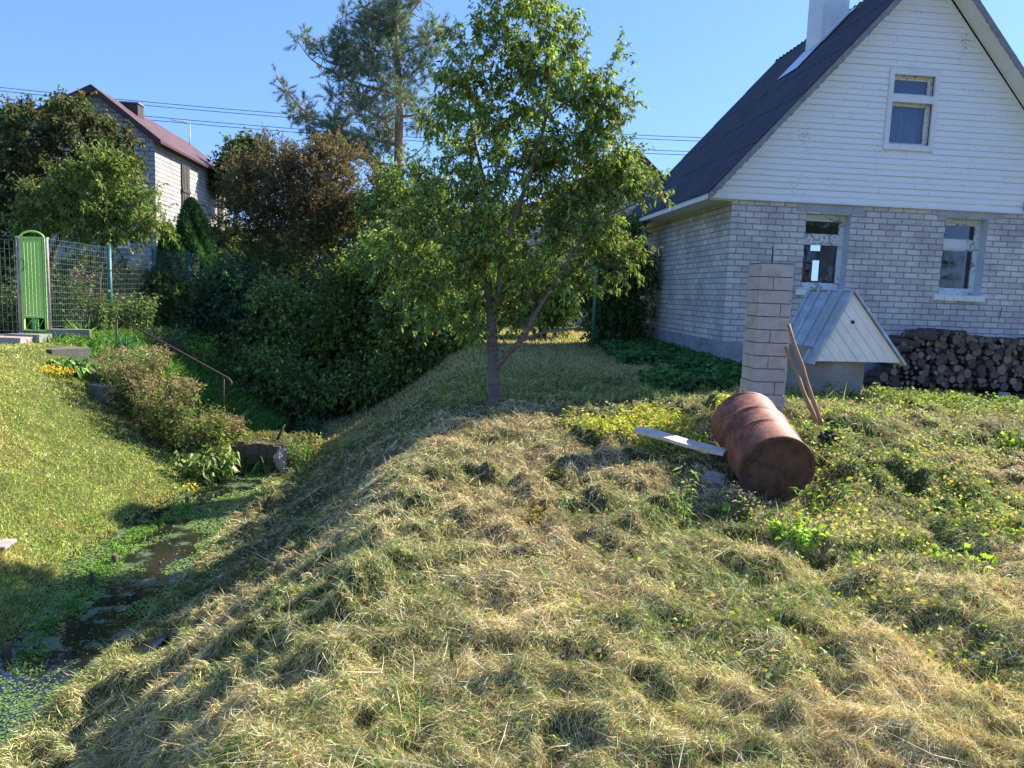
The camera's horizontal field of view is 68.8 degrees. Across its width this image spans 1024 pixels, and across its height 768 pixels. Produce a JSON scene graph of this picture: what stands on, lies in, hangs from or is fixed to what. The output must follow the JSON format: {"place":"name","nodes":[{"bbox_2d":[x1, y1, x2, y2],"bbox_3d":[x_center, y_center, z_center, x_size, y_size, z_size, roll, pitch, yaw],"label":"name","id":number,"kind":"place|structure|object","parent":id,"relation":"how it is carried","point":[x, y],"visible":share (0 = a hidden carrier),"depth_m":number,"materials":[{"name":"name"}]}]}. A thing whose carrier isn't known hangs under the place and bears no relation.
{"place":"outdoors","nodes":[
{"label":"outdoors","id":0,"kind":"place"},
{"bbox_2d":[0,334,33,343],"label":"paving","id":1,"kind":"structure","parent":0,"point":[11,339],"depth_m":12.01,"materials":[{"name":"concrete"}]},
{"bbox_2d":[0,239,17,330],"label":"wire fence","id":2,"kind":"object","parent":1,"relation":"on","point":[6,294],"visible":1,"depth_m":12.62,"materials":[{"name":"metal"}]},
{"bbox_2d":[0,403,344,767],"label":"water","id":3,"kind":"structure","parent":0,"point":[185,540],"depth_m":6.60,"materials":[{"name":"green liquid"}]},
{"bbox_2d":[0,496,197,676],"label":"ditch islet grass","id":4,"kind":"structure","parent":3,"relation":"on","point":[138,530],"depth_m":6.88,"materials":[{"name":"plant"}]},
{"bbox_2d":[0,471,273,747],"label":"duckweed","id":5,"kind":"object","parent":3,"relation":"on","point":[130,574],"visible":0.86,"depth_m":6.91,"materials":[{"name":"green plant"}]},
{"bbox_2d":[273,446,289,471],"bbox_3d":[-3.429,1.132,11.132,0.261,0.448,0.234,2,7,0],"label":"block stone","id":6,"kind":"object","parent":3,"relation":"on","point":[280,458],"visible":0.91,"depth_m":11.06,"materials":[{"name":"stone"}]},
{"bbox_2d":[0,103,688,154],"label":"power cable","id":7,"kind":"object","parent":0,"point":[319,130],"visible":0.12,"depth_m":36.82,"materials":[{"name":"rubber"}]},
{"bbox_2d":[0,87,702,140],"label":"power cable","id":8,"kind":"object","parent":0,"point":[323,116],"visible":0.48,"depth_m":36.73,"materials":[{"name":"rubber"}]},
{"bbox_2d":[0,318,1023,767],"bbox_3d":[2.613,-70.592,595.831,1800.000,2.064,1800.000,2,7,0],"label":"ground","id":9,"kind":"structure","parent":0,"point":[338,464],"depth_m":5.71,"materials":[{"name":"green plant"}]},
{"bbox_2d":[2,641,11,658],"bbox_3d":[-3.733,2.090,5.527,0.067,0.371,0.062,-1,8,-22],"label":"wooden stake","id":10,"kind":"object","parent":9,"relation":"on","point":[7,649],"visible":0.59,"depth_m":5.49,"materials":[{"name":"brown wood"}]},
{"bbox_2d":[0,274,29,333],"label":"garden shrub","id":11,"kind":"object","parent":9,"relation":"on","point":[12,290],"visible":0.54,"depth_m":13.18,"materials":[{"name":"green plant"}]},
{"bbox_2d":[0,286,33,333],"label":"garden shrub","id":12,"kind":"object","parent":9,"relation":"on","point":[17,321],"visible":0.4,"depth_m":13.30,"materials":[{"name":"green plant"}]},
{"bbox_2d":[6,333,51,342],"bbox_3d":[-8.068,-0.741,12.503,0.550,0.200,0.350,2,7,0],"label":"concrete step","id":13,"kind":"object","parent":9,"relation":"on","point":[40,337],"visible":0.43,"depth_m":12.36,"materials":[{"name":"concrete"}]},
{"bbox_2d":[0,249,58,326],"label":"garden bush","id":14,"kind":"object","parent":9,"relation":"on","point":[4,262],"visible":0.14,"depth_m":15.79,"materials":[{"name":"green plant"}]},
{"bbox_2d":[38,363,75,377],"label":"orange flower clump","id":15,"kind":"object","parent":9,"relation":"on","point":[60,371],"visible":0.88,"depth_m":10.96,"materials":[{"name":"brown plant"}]},
{"bbox_2d":[28,262,101,328],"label":"garden shrub","id":16,"kind":"object","parent":9,"relation":"on","point":[70,316],"visible":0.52,"depth_m":13.50,"materials":[{"name":"green plant"}]},
{"bbox_2d":[47,346,90,361],"bbox_3d":[-7.263,-0.463,12.065,0.600,0.250,0.600,6,8,31],"label":"concrete step","id":17,"kind":"object","parent":9,"relation":"on","point":[75,352],"visible":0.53,"depth_m":11.94,"materials":[{"name":"concrete"}]},
{"bbox_2d":[48,329,90,341],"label":"concrete kerb","id":18,"kind":"structure","parent":9,"relation":"on","point":[76,332],"depth_m":12.78,"materials":[{"name":"concrete"}]},
{"bbox_2d":[46,354,97,379],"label":"hosta","id":19,"kind":"object","parent":9,"relation":"on","point":[81,367],"visible":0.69,"depth_m":11.31,"materials":[{"name":"green plant"}]},
{"bbox_2d":[0,84,153,325],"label":"leafy tree","id":20,"kind":"object","parent":9,"relation":"on","point":[20,155],"visible":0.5,"depth_m":15.73,"materials":[{"name":"green plant"}]},
{"bbox_2d":[42,246,124,321],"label":"garden bush","id":21,"kind":"object","parent":9,"relation":"on","point":[63,264],"visible":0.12,"depth_m":15.78,"materials":[{"name":"green plant"}]},
{"bbox_2d":[0,128,180,321],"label":"peach tree","id":22,"kind":"object","parent":9,"relation":"on","point":[77,204],"visible":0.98,"depth_m":14.72,"materials":[{"name":"green plant"}]},
{"bbox_2d":[73,288,121,331],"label":"garden shrub","id":23,"kind":"object","parent":9,"relation":"on","point":[104,320],"visible":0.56,"depth_m":13.99,"materials":[{"name":"green plant"}]},
{"bbox_2d":[0,339,208,653],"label":"lawn grass","id":24,"kind":"structure","parent":9,"relation":"on","point":[19,346],"depth_m":8.81,"materials":[{"name":"green plant"}]},
{"bbox_2d":[85,382,140,403],"bbox_3d":[-6.128,0.111,11.425,0.620,0.250,0.600,6,8,31],"label":"concrete step","id":25,"kind":"object","parent":9,"relation":"on","point":[98,389],"visible":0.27,"depth_m":11.10,"materials":[{"name":"concrete"}]},
{"bbox_2d":[77,255,151,319],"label":"garden shrub","id":26,"kind":"object","parent":9,"relation":"on","point":[123,279],"visible":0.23,"depth_m":15.59,"materials":[{"name":"green plant"}]},
{"bbox_2d":[0,84,229,311],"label":"brick house","id":27,"kind":"structure","parent":9,"relation":"on","point":[180,166],"depth_m":24.13,"materials":[{"name":"brick"}]},
{"bbox_2d":[94,359,137,382],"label":"perennial clump","id":28,"kind":"object","parent":9,"relation":"on","point":[100,374],"visible":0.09,"depth_m":11.41,"materials":[{"name":"green plant"}]},
{"bbox_2d":[103,333,142,348],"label":"iris plant","id":29,"kind":"object","parent":9,"relation":"on","point":[125,343],"visible":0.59,"depth_m":13.17,"materials":[{"name":"green plant"}]},
{"bbox_2d":[48,239,203,326],"bbox_3d":[-7.790,-2.043,16.567,0.254,1.977,7.917,2,7,-2],"label":"wire fence","id":30,"kind":"object","parent":9,"relation":"on","point":[155,255],"visible":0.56,"depth_m":14.24,"materials":[{"name":"metal"}]},
{"bbox_2d":[15,230,51,332],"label":"garden gate","id":31,"kind":"structure","parent":30,"relation":"attached to","point":[23,284],"depth_m":12.60,"materials":[{"name":"metal"}]},
{"bbox_2d":[105,290,158,331],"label":"garden shrub","id":32,"kind":"object","parent":9,"relation":"on","point":[148,320],"visible":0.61,"depth_m":14.74,"materials":[{"name":"green plant"}]},
{"bbox_2d":[96,343,175,418],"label":"perennial clump","id":33,"kind":"object","parent":9,"relation":"on","point":[118,371],"visible":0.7,"depth_m":11.06,"materials":[{"name":"green plant"}]},
{"bbox_2d":[119,287,165,328],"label":"garden shrub","id":34,"kind":"object","parent":9,"relation":"on","point":[157,319],"visible":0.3,"depth_m":15.52,"materials":[{"name":"green plant"}]},
{"bbox_2d":[90,252,199,320],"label":"garden bush","id":35,"kind":"object","parent":9,"relation":"on","point":[167,278],"visible":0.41,"depth_m":15.89,"materials":[{"name":"green plant"}]},
{"bbox_2d":[0,447,301,767],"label":"waterside grass","id":36,"kind":"structure","parent":9,"relation":"on","point":[49,561],"depth_m":6.67,"materials":[{"name":"plant"}]},
{"bbox_2d":[12,320,311,437],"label":"bank grass","id":37,"kind":"structure","parent":9,"relation":"on","point":[242,403],"depth_m":14.24,"materials":[{"name":"plant"}]},
{"bbox_2d":[122,370,206,447],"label":"perennial clump","id":38,"kind":"object","parent":9,"relation":"on","point":[160,430],"visible":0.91,"depth_m":10.77,"materials":[{"name":"green plant"}]},
{"bbox_2d":[144,324,191,353],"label":"bank bush","id":39,"kind":"object","parent":9,"relation":"on","point":[182,347],"visible":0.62,"depth_m":14.52,"materials":[{"name":"green plant"}]},
{"bbox_2d":[151,223,185,318],"bbox_3d":[-8.492,-2.699,18.485,1.397,2.617,1.380,-4,9,-41],"label":"thuja","id":40,"kind":"object","parent":9,"relation":"on","point":[169,246],"visible":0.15,"depth_m":18.20,"materials":[{"name":"green plant"}]},
{"bbox_2d":[108,313,231,411],"bbox_3d":[-5.819,-0.381,12.578,2.980,1.487,0.104,6,8,26],"label":"handrail","id":41,"kind":"object","parent":9,"relation":"on","point":[183,353],"visible":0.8,"depth_m":12.52,"materials":[{"name":"metal"}]},
{"bbox_2d":[146,275,202,331],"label":"garden shrub","id":42,"kind":"object","parent":9,"relation":"on","point":[179,321],"visible":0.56,"depth_m":16.01,"materials":[{"name":"green plant"}]},
{"bbox_2d":[165,332,218,361],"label":"bank bush","id":43,"kind":"object","parent":9,"relation":"on","point":[208,354],"visible":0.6,"depth_m":15.01,"materials":[{"name":"green plant"}]},
{"bbox_2d":[175,196,217,280],"bbox_3d":[-8.329,-3.165,19.333,2.106,3.346,2.074,-5,10,-45],"label":"thuja","id":44,"kind":"object","parent":9,"relation":"on","point":[194,239],"visible":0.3,"depth_m":18.96,"materials":[{"name":"green plant"}]},
{"bbox_2d":[162,400,235,460],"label":"perennial clump","id":45,"kind":"object","parent":9,"relation":"on","point":[191,437],"visible":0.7,"depth_m":10.82,"materials":[{"name":"green plant"}]},
{"bbox_2d":[166,439,241,485],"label":"broad leaved plant","id":46,"kind":"object","parent":9,"relation":"on","point":[215,468],"visible":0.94,"depth_m":10.48,"materials":[{"name":"green plant"}]},
{"bbox_2d":[196,412,251,443],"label":"perennial clump","id":47,"kind":"object","parent":9,"relation":"on","point":[235,431],"visible":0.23,"depth_m":11.41,"materials":[{"name":"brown plant"}]},
{"bbox_2d":[175,247,275,349],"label":"hedge bush","id":48,"kind":"object","parent":9,"relation":"on","point":[219,304],"visible":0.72,"depth_m":16.54,"materials":[{"name":"green plant"}]},
{"bbox_2d":[206,127,279,252],"bbox_3d":[-10.666,-6.475,29.482,3.237,7.252,2.594,2,7,0],"label":"distant tree","id":49,"kind":"object","parent":9,"relation":"on","point":[224,149],"visible":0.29,"depth_m":28.75,"materials":[{"name":"green plant"}]},
{"bbox_2d":[224,433,299,471],"bbox_3d":[-3.945,1.129,11.671,1.000,0.648,0.938,2,7,0],"label":"plank weir","id":50,"kind":"object","parent":9,"relation":"on","point":[267,452],"visible":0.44,"depth_m":11.19,"materials":[{"name":"brown wood"}]},
{"bbox_2d":[215,429,315,446],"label":"weir grass","id":51,"kind":"structure","parent":50,"relation":"on","point":[249,437],"depth_m":11.64,"materials":[{"name":"plant"}]},
{"bbox_2d":[231,451,296,473],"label":"broad leaved plant","id":52,"kind":"object","parent":9,"relation":"on","point":[251,468],"visible":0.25,"depth_m":11.13,"materials":[{"name":"green plant"}]},
{"bbox_2d":[222,215,319,277],"bbox_3d":[-9.650,-4.476,27.811,5.661,3.815,3.597,3,7,10],"label":"distant tree","id":53,"kind":"object","parent":9,"relation":"on","point":[236,241],"visible":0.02,"depth_m":26.99,"materials":[{"name":"green plant"}]},
{"bbox_2d":[217,264,333,371],"bbox_3d":[-4.882,-1.042,16.531,3.535,3.174,2.048,2,7,0],"label":"hedge bush","id":54,"kind":"object","parent":9,"relation":"on","point":[289,324],"visible":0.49,"depth_m":16.07,"materials":[{"name":"green plant"}]},
{"bbox_2d":[218,336,350,422],"bbox_3d":[-4.701,-0.081,15.523,2.710,1.829,1.719,2,7,0],"label":"hedge bush","id":55,"kind":"object","parent":9,"relation":"on","point":[272,377],"visible":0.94,"depth_m":15.27,"materials":[{"name":"green plant"}]},
{"bbox_2d":[232,254,347,372],"bbox_3d":[-4.628,-1.126,17.398,4.660,3.751,2.208,2,7,0],"label":"hedge bush","id":56,"kind":"object","parent":9,"relation":"on","point":[311,275],"visible":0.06,"depth_m":17.04,"materials":[{"name":"green plant"}]},
{"bbox_2d":[197,122,387,284],"bbox_3d":[-5.122,-3.042,18.330,4.970,6.493,2.855,2,7,0],"label":"rusty leaved tree","id":57,"kind":"object","parent":9,"relation":"on","point":[297,210],"visible":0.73,"depth_m":17.77,"materials":[{"name":"brown plant"}]},
{"bbox_2d":[284,437,312,468],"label":"shrub","id":58,"kind":"object","parent":9,"relation":"on","point":[291,452],"visible":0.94,"depth_m":11.10,"materials":[{"name":"green plant"}]},
{"bbox_2d":[295,433,322,458],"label":"yellow green shrub","id":59,"kind":"object","parent":9,"relation":"on","point":[315,450],"visible":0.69,"depth_m":11.47,"materials":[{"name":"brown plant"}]},
{"bbox_2d":[294,413,328,436],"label":"bank fern","id":60,"kind":"object","parent":9,"relation":"on","point":[312,424],"visible":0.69,"depth_m":13.98,"materials":[{"name":"green plant"}]},
{"bbox_2d":[299,241,407,411],"bbox_3d":[-3.105,-1.185,15.790,2.855,3.625,2.022,2,7,0],"label":"hedge bush","id":61,"kind":"object","parent":9,"relation":"on","point":[340,328],"visible":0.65,"depth_m":15.29,"materials":[{"name":"green plant"}]},
{"bbox_2d":[269,0,466,182],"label":"pine tree","id":62,"kind":"object","parent":9,"relation":"on","point":[394,25],"visible":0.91,"depth_m":22.72,"materials":[{"name":"green plant"}]},
{"bbox_2d":[312,335,454,416],"bbox_3d":[-2.517,-0.249,15.269,3.363,1.930,1.678,2,7,0],"label":"hedge bush","id":63,"kind":"object","parent":9,"relation":"on","point":[359,382],"visible":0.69,"depth_m":15.06,"materials":[{"name":"green plant"}]},
{"bbox_2d":[339,207,486,388],"bbox_3d":[-1.879,-1.663,14.936,3.171,3.626,2.075,2,7,0],"label":"hedge bush","id":64,"kind":"object","parent":9,"relation":"on","point":[387,318],"visible":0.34,"depth_m":14.63,"materials":[{"name":"green plant"}]},
{"bbox_2d":[343,145,514,336],"bbox_3d":[-1.818,-3.006,17.264,4.321,4.888,2.299,2,7,0],"label":"hedge bush","id":65,"kind":"object","parent":9,"relation":"on","point":[390,186],"visible":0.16,"depth_m":16.82,"materials":[{"name":"green plant"}]},
{"bbox_2d":[0,356,1023,767],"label":"mown hay","id":66,"kind":"object","parent":9,"relation":"on","point":[254,732],"visible":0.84,"depth_m":3.58},
{"bbox_2d":[364,0,676,406],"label":"cherry tree","id":67,"kind":"object","parent":9,"relation":"on","point":[612,170],"visible":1,"depth_m":8.16,"materials":[{"name":"green plant"}]},
{"bbox_2d":[514,500,567,526],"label":"hay tussock","id":68,"kind":"object","parent":9,"relation":"on","point":[535,512],"visible":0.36,"depth_m":5.03,"materials":[{"name":"brown plant"}]},
{"bbox_2d":[496,245,589,338],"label":"hedge bush","id":69,"kind":"object","parent":9,"relation":"on","point":[559,319],"visible":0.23,"depth_m":18.17,"materials":[{"name":"green plant"}]},
{"bbox_2d":[540,464,576,481],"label":"hay tussock","id":70,"kind":"object","parent":9,"relation":"on","point":[557,472],"visible":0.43,"depth_m":5.98,"materials":[{"name":"plant"}]},
{"bbox_2d":[489,151,663,324],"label":"brick house","id":71,"kind":"structure","parent":9,"relation":"on","point":[648,162],"depth_m":26.43,"materials":[{"name":"brick"}]},
{"bbox_2d":[590,266,597,347],"bbox_3d":[1.698,-1.589,15.413,0.074,1.674,0.068,5,8,22],"label":"green post","id":72,"kind":"object","parent":9,"relation":"on","point":[593,322],"visible":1,"depth_m":15.42,"materials":[{"name":"metal"}]},
{"bbox_2d":[564,209,663,345],"bbox_3d":[2.261,-2.251,16.453,2.403,3.394,1.946,2,7,0],"label":"hedge bush","id":73,"kind":"object","parent":9,"relation":"on","point":[624,313],"visible":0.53,"depth_m":16.18,"materials":[{"name":"green plant"}]},
{"bbox_2d":[299,329,975,455],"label":"shaded yard grass","id":74,"kind":"structure","parent":9,"relation":"on","point":[532,356],"depth_m":11.91,"materials":[{"name":"plant"}]},
{"bbox_2d":[253,478,1023,767],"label":"stray leaves","id":75,"kind":"object","parent":9,"relation":"on","point":[345,725],"visible":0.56,"depth_m":2.90,"materials":[{"name":"green plant"}]},
{"bbox_2d":[555,392,729,460],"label":"yellowing weeds","id":76,"kind":"object","parent":9,"relation":"on","point":[673,421],"visible":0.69,"depth_m":7.04,"materials":[{"name":"yellow plant"}]},
{"bbox_2d":[264,444,1023,767],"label":"loose straw","id":77,"kind":"object","parent":9,"relation":"on","point":[679,671],"visible":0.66,"depth_m":3.10,"materials":[{"name":"plant"}]},
{"bbox_2d":[590,334,742,394],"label":"wall ground cover","id":78,"kind":"object","parent":9,"relation":"on","point":[691,367],"depth_m":11.88,"materials":[{"name":"green plant"}]},
{"bbox_2d":[633,426,726,455],"bbox_3d":[1.420,0.482,6.335,0.796,0.037,0.155,14,17,31],"label":"plank","id":79,"kind":"object","parent":9,"relation":"on","point":[682,441],"visible":0.97,"depth_m":6.30,"materials":[{"name":"wood"}]},
{"bbox_2d":[662,460,699,527],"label":"thistle weed","id":80,"kind":"object","parent":9,"relation":"on","point":[682,510],"visible":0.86,"depth_m":5.25,"materials":[{"name":"green plant"}]},
{"bbox_2d":[702,471,728,487],"bbox_3d":[1.623,0.780,6.111,0.318,0.138,0.215,2,7,0],"label":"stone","id":81,"kind":"object","parent":9,"relation":"on","point":[717,478],"visible":0.56,"depth_m":6.04,"materials":[{"name":"stone"}]},
{"bbox_2d":[716,496,745,524],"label":"leafy weed","id":82,"kind":"object","parent":9,"relation":"on","point":[723,506],"visible":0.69,"depth_m":5.45,"materials":[{"name":"green plant"}]},
{"bbox_2d":[726,481,755,525],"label":"dry weed","id":83,"kind":"object","parent":9,"relation":"on","point":[737,505],"visible":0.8,"depth_m":5.36,"materials":[{"name":"brown plant"}]},
{"bbox_2d":[711,392,815,502],"bbox_3d":[2.046,0.505,6.171,0.604,0.604,0.883,2,22,-1],"label":"oil drum","id":84,"kind":"object","parent":9,"relation":"on","point":[769,453],"visible":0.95,"depth_m":5.84,"materials":[{"name":"metal"}]},
{"bbox_2d":[739,247,793,413],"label":"masonry pillar","id":85,"kind":"structure","parent":9,"relation":"on","point":[766,332],"depth_m":7.12,"materials":[{"name":"brick"}]},
{"bbox_2d":[573,384,1023,708],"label":"yard weeds","id":86,"kind":"object","parent":9,"relation":"on","point":[923,537],"visible":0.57,"depth_m":5.23,"materials":[{"name":"green plant"}]},
{"bbox_2d":[767,510,830,553],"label":"leafy weed","id":87,"kind":"object","parent":9,"relation":"on","point":[801,535],"visible":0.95,"depth_m":4.77,"materials":[{"name":"green plant"}]},
{"bbox_2d":[784,346,817,423],"bbox_3d":[2.660,0.003,6.890,0.043,0.678,0.433,-2,8,-32],"label":"wooden pole","id":88,"kind":"object","parent":9,"relation":"on","point":[805,397],"visible":1,"depth_m":6.87,"materials":[{"name":"brown wood"}]},
{"bbox_2d":[787,324,822,425],"bbox_3d":[2.718,-0.091,6.945,0.043,0.910,0.451,-3,9,-37],"label":"wooden pole","id":89,"kind":"object","parent":9,"relation":"on","point":[808,386],"visible":0.98,"depth_m":6.93,"materials":[{"name":"brown wood"}]},
{"bbox_2d":[624,0,1023,390],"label":"brick house","id":90,"kind":"structure","parent":9,"relation":"on","point":[874,149],"depth_m":12.69,"materials":[{"name":"white brick"}]},
{"bbox_2d":[795,214,844,294],"bbox_3d":[5.280,-2.202,12.834,0.932,1.368,0.425,1,7,-6],"label":"window","id":91,"kind":"structure","parent":90,"relation":"in","point":[831,245],"depth_m":12.91,"materials":[{"name":"paint"}]},
{"bbox_2d":[882,68,940,151],"bbox_3d":[6.638,-4.581,12.633,0.900,1.300,0.382,1,7,-6],"label":"window","id":92,"kind":"structure","parent":90,"relation":"in","point":[910,99],"depth_m":12.54,"materials":[{"name":"paint"}]},
{"bbox_2d":[932,219,984,301],"bbox_3d":[7.764,-2.152,13.016,0.932,1.409,0.300,1,7,-6],"label":"window","id":93,"kind":"structure","parent":90,"relation":"in","point":[955,294],"depth_m":13.08,"materials":[{"name":"paint"}]},
{"bbox_2d":[787,481,860,516],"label":"leafy weed","id":94,"kind":"object","parent":9,"relation":"on","point":[817,507],"visible":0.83,"depth_m":5.54,"materials":[{"name":"green plant"}]},
{"bbox_2d":[817,430,844,441],"bbox_3d":[2.855,0.480,6.689,0.234,0.133,0.182,5,8,22],"label":"soil clod","id":95,"kind":"object","parent":9,"relation":"on","point":[833,434],"visible":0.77,"depth_m":6.66,"materials":[{"name":"soil"}]},
{"bbox_2d":[784,289,906,396],"bbox_3d":[4.130,-0.384,9.527,1.225,1.630,1.084,1,7,-6],"label":"well","id":96,"kind":"object","parent":9,"relation":"on","point":[841,336],"visible":0.76,"depth_m":9.08,"materials":[{"name":"concrete"}]},
{"bbox_2d":[863,377,882,386],"bbox_3d":[6.108,-0.043,12.730,0.135,0.134,0.424,-33,11,-6],"label":"firewood log","id":97,"kind":"object","parent":9,"relation":"on","point":[868,381],"visible":0.67,"depth_m":12.65,"materials":[{"name":"brown wood"}]},
{"bbox_2d":[866,370,887,381],"bbox_3d":[6.181,-0.140,12.663,0.160,0.173,0.424,6,6,-5],"label":"firewood log","id":98,"kind":"object","parent":97,"relation":"on","point":[881,376],"visible":0.94,"depth_m":12.51,"materials":[{"name":"brown wood"}]},
{"bbox_2d":[785,381,1023,415],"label":"plants","id":99,"kind":"object","parent":9,"relation":"on","point":[958,397],"visible":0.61,"depth_m":9.13,"materials":[{"name":"green plant"}]},
{"bbox_2d":[926,542,998,574],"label":"leafy weed","id":100,"kind":"object","parent":9,"relation":"on","point":[936,549],"visible":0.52,"depth_m":4.48,"materials":[{"name":"green plant"}]},
{"bbox_2d":[994,426,1023,451],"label":"leafy weed","id":101,"kind":"object","parent":9,"relation":"on","point":[1019,442],"visible":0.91,"depth_m":6.98,"materials":[{"name":"green plant"}]},
{"bbox_2d":[0,0,1023,285],"label":"sky","id":102,"kind":"structure","parent":0,"point":[696,59],"materials":[{"name":"blue"}]},
{"bbox_3d":[6.765,-0.778,12.629,0.173,0.160,0.424,27,2,-12],"label":"firewood log","id":103,"kind":"object","parent":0,"visible":0},
{"bbox_2d":[903,331,937,341],"bbox_3d":[6.785,-0.788,12.432,0.504,0.114,0.114,9,8,9],"label":"firewood log","id":104,"kind":"object","parent":103,"relation":"on","point":[924,337],"visible":1,"depth_m":12.39,"materials":[{"name":"brown wood"}]},
{"bbox_3d":[6.373,-0.589,12.607,0.127,0.118,0.424,13,2,-14],"label":"firewood log","id":105,"kind":"object","parent":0,"visible":0},
{"bbox_2d":[894,345,908,352],"bbox_3d":[6.338,-0.611,12.479,0.504,0.104,0.103,12,11,26],"label":"firewood log","id":106,"kind":"object","parent":105,"relation":"on","point":[904,349],"visible":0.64,"depth_m":12.37,"materials":[{"name":"brown wood"}]},
{"bbox_2d":[889,337,920,348],"bbox_3d":[6.511,-0.690,12.453,0.504,0.125,0.124,10,9,17],"label":"firewood log","id":107,"kind":"object","parent":106,"relation":"on","point":[898,341],"visible":0.74,"depth_m":12.40,"materials":[{"name":"brown wood"}]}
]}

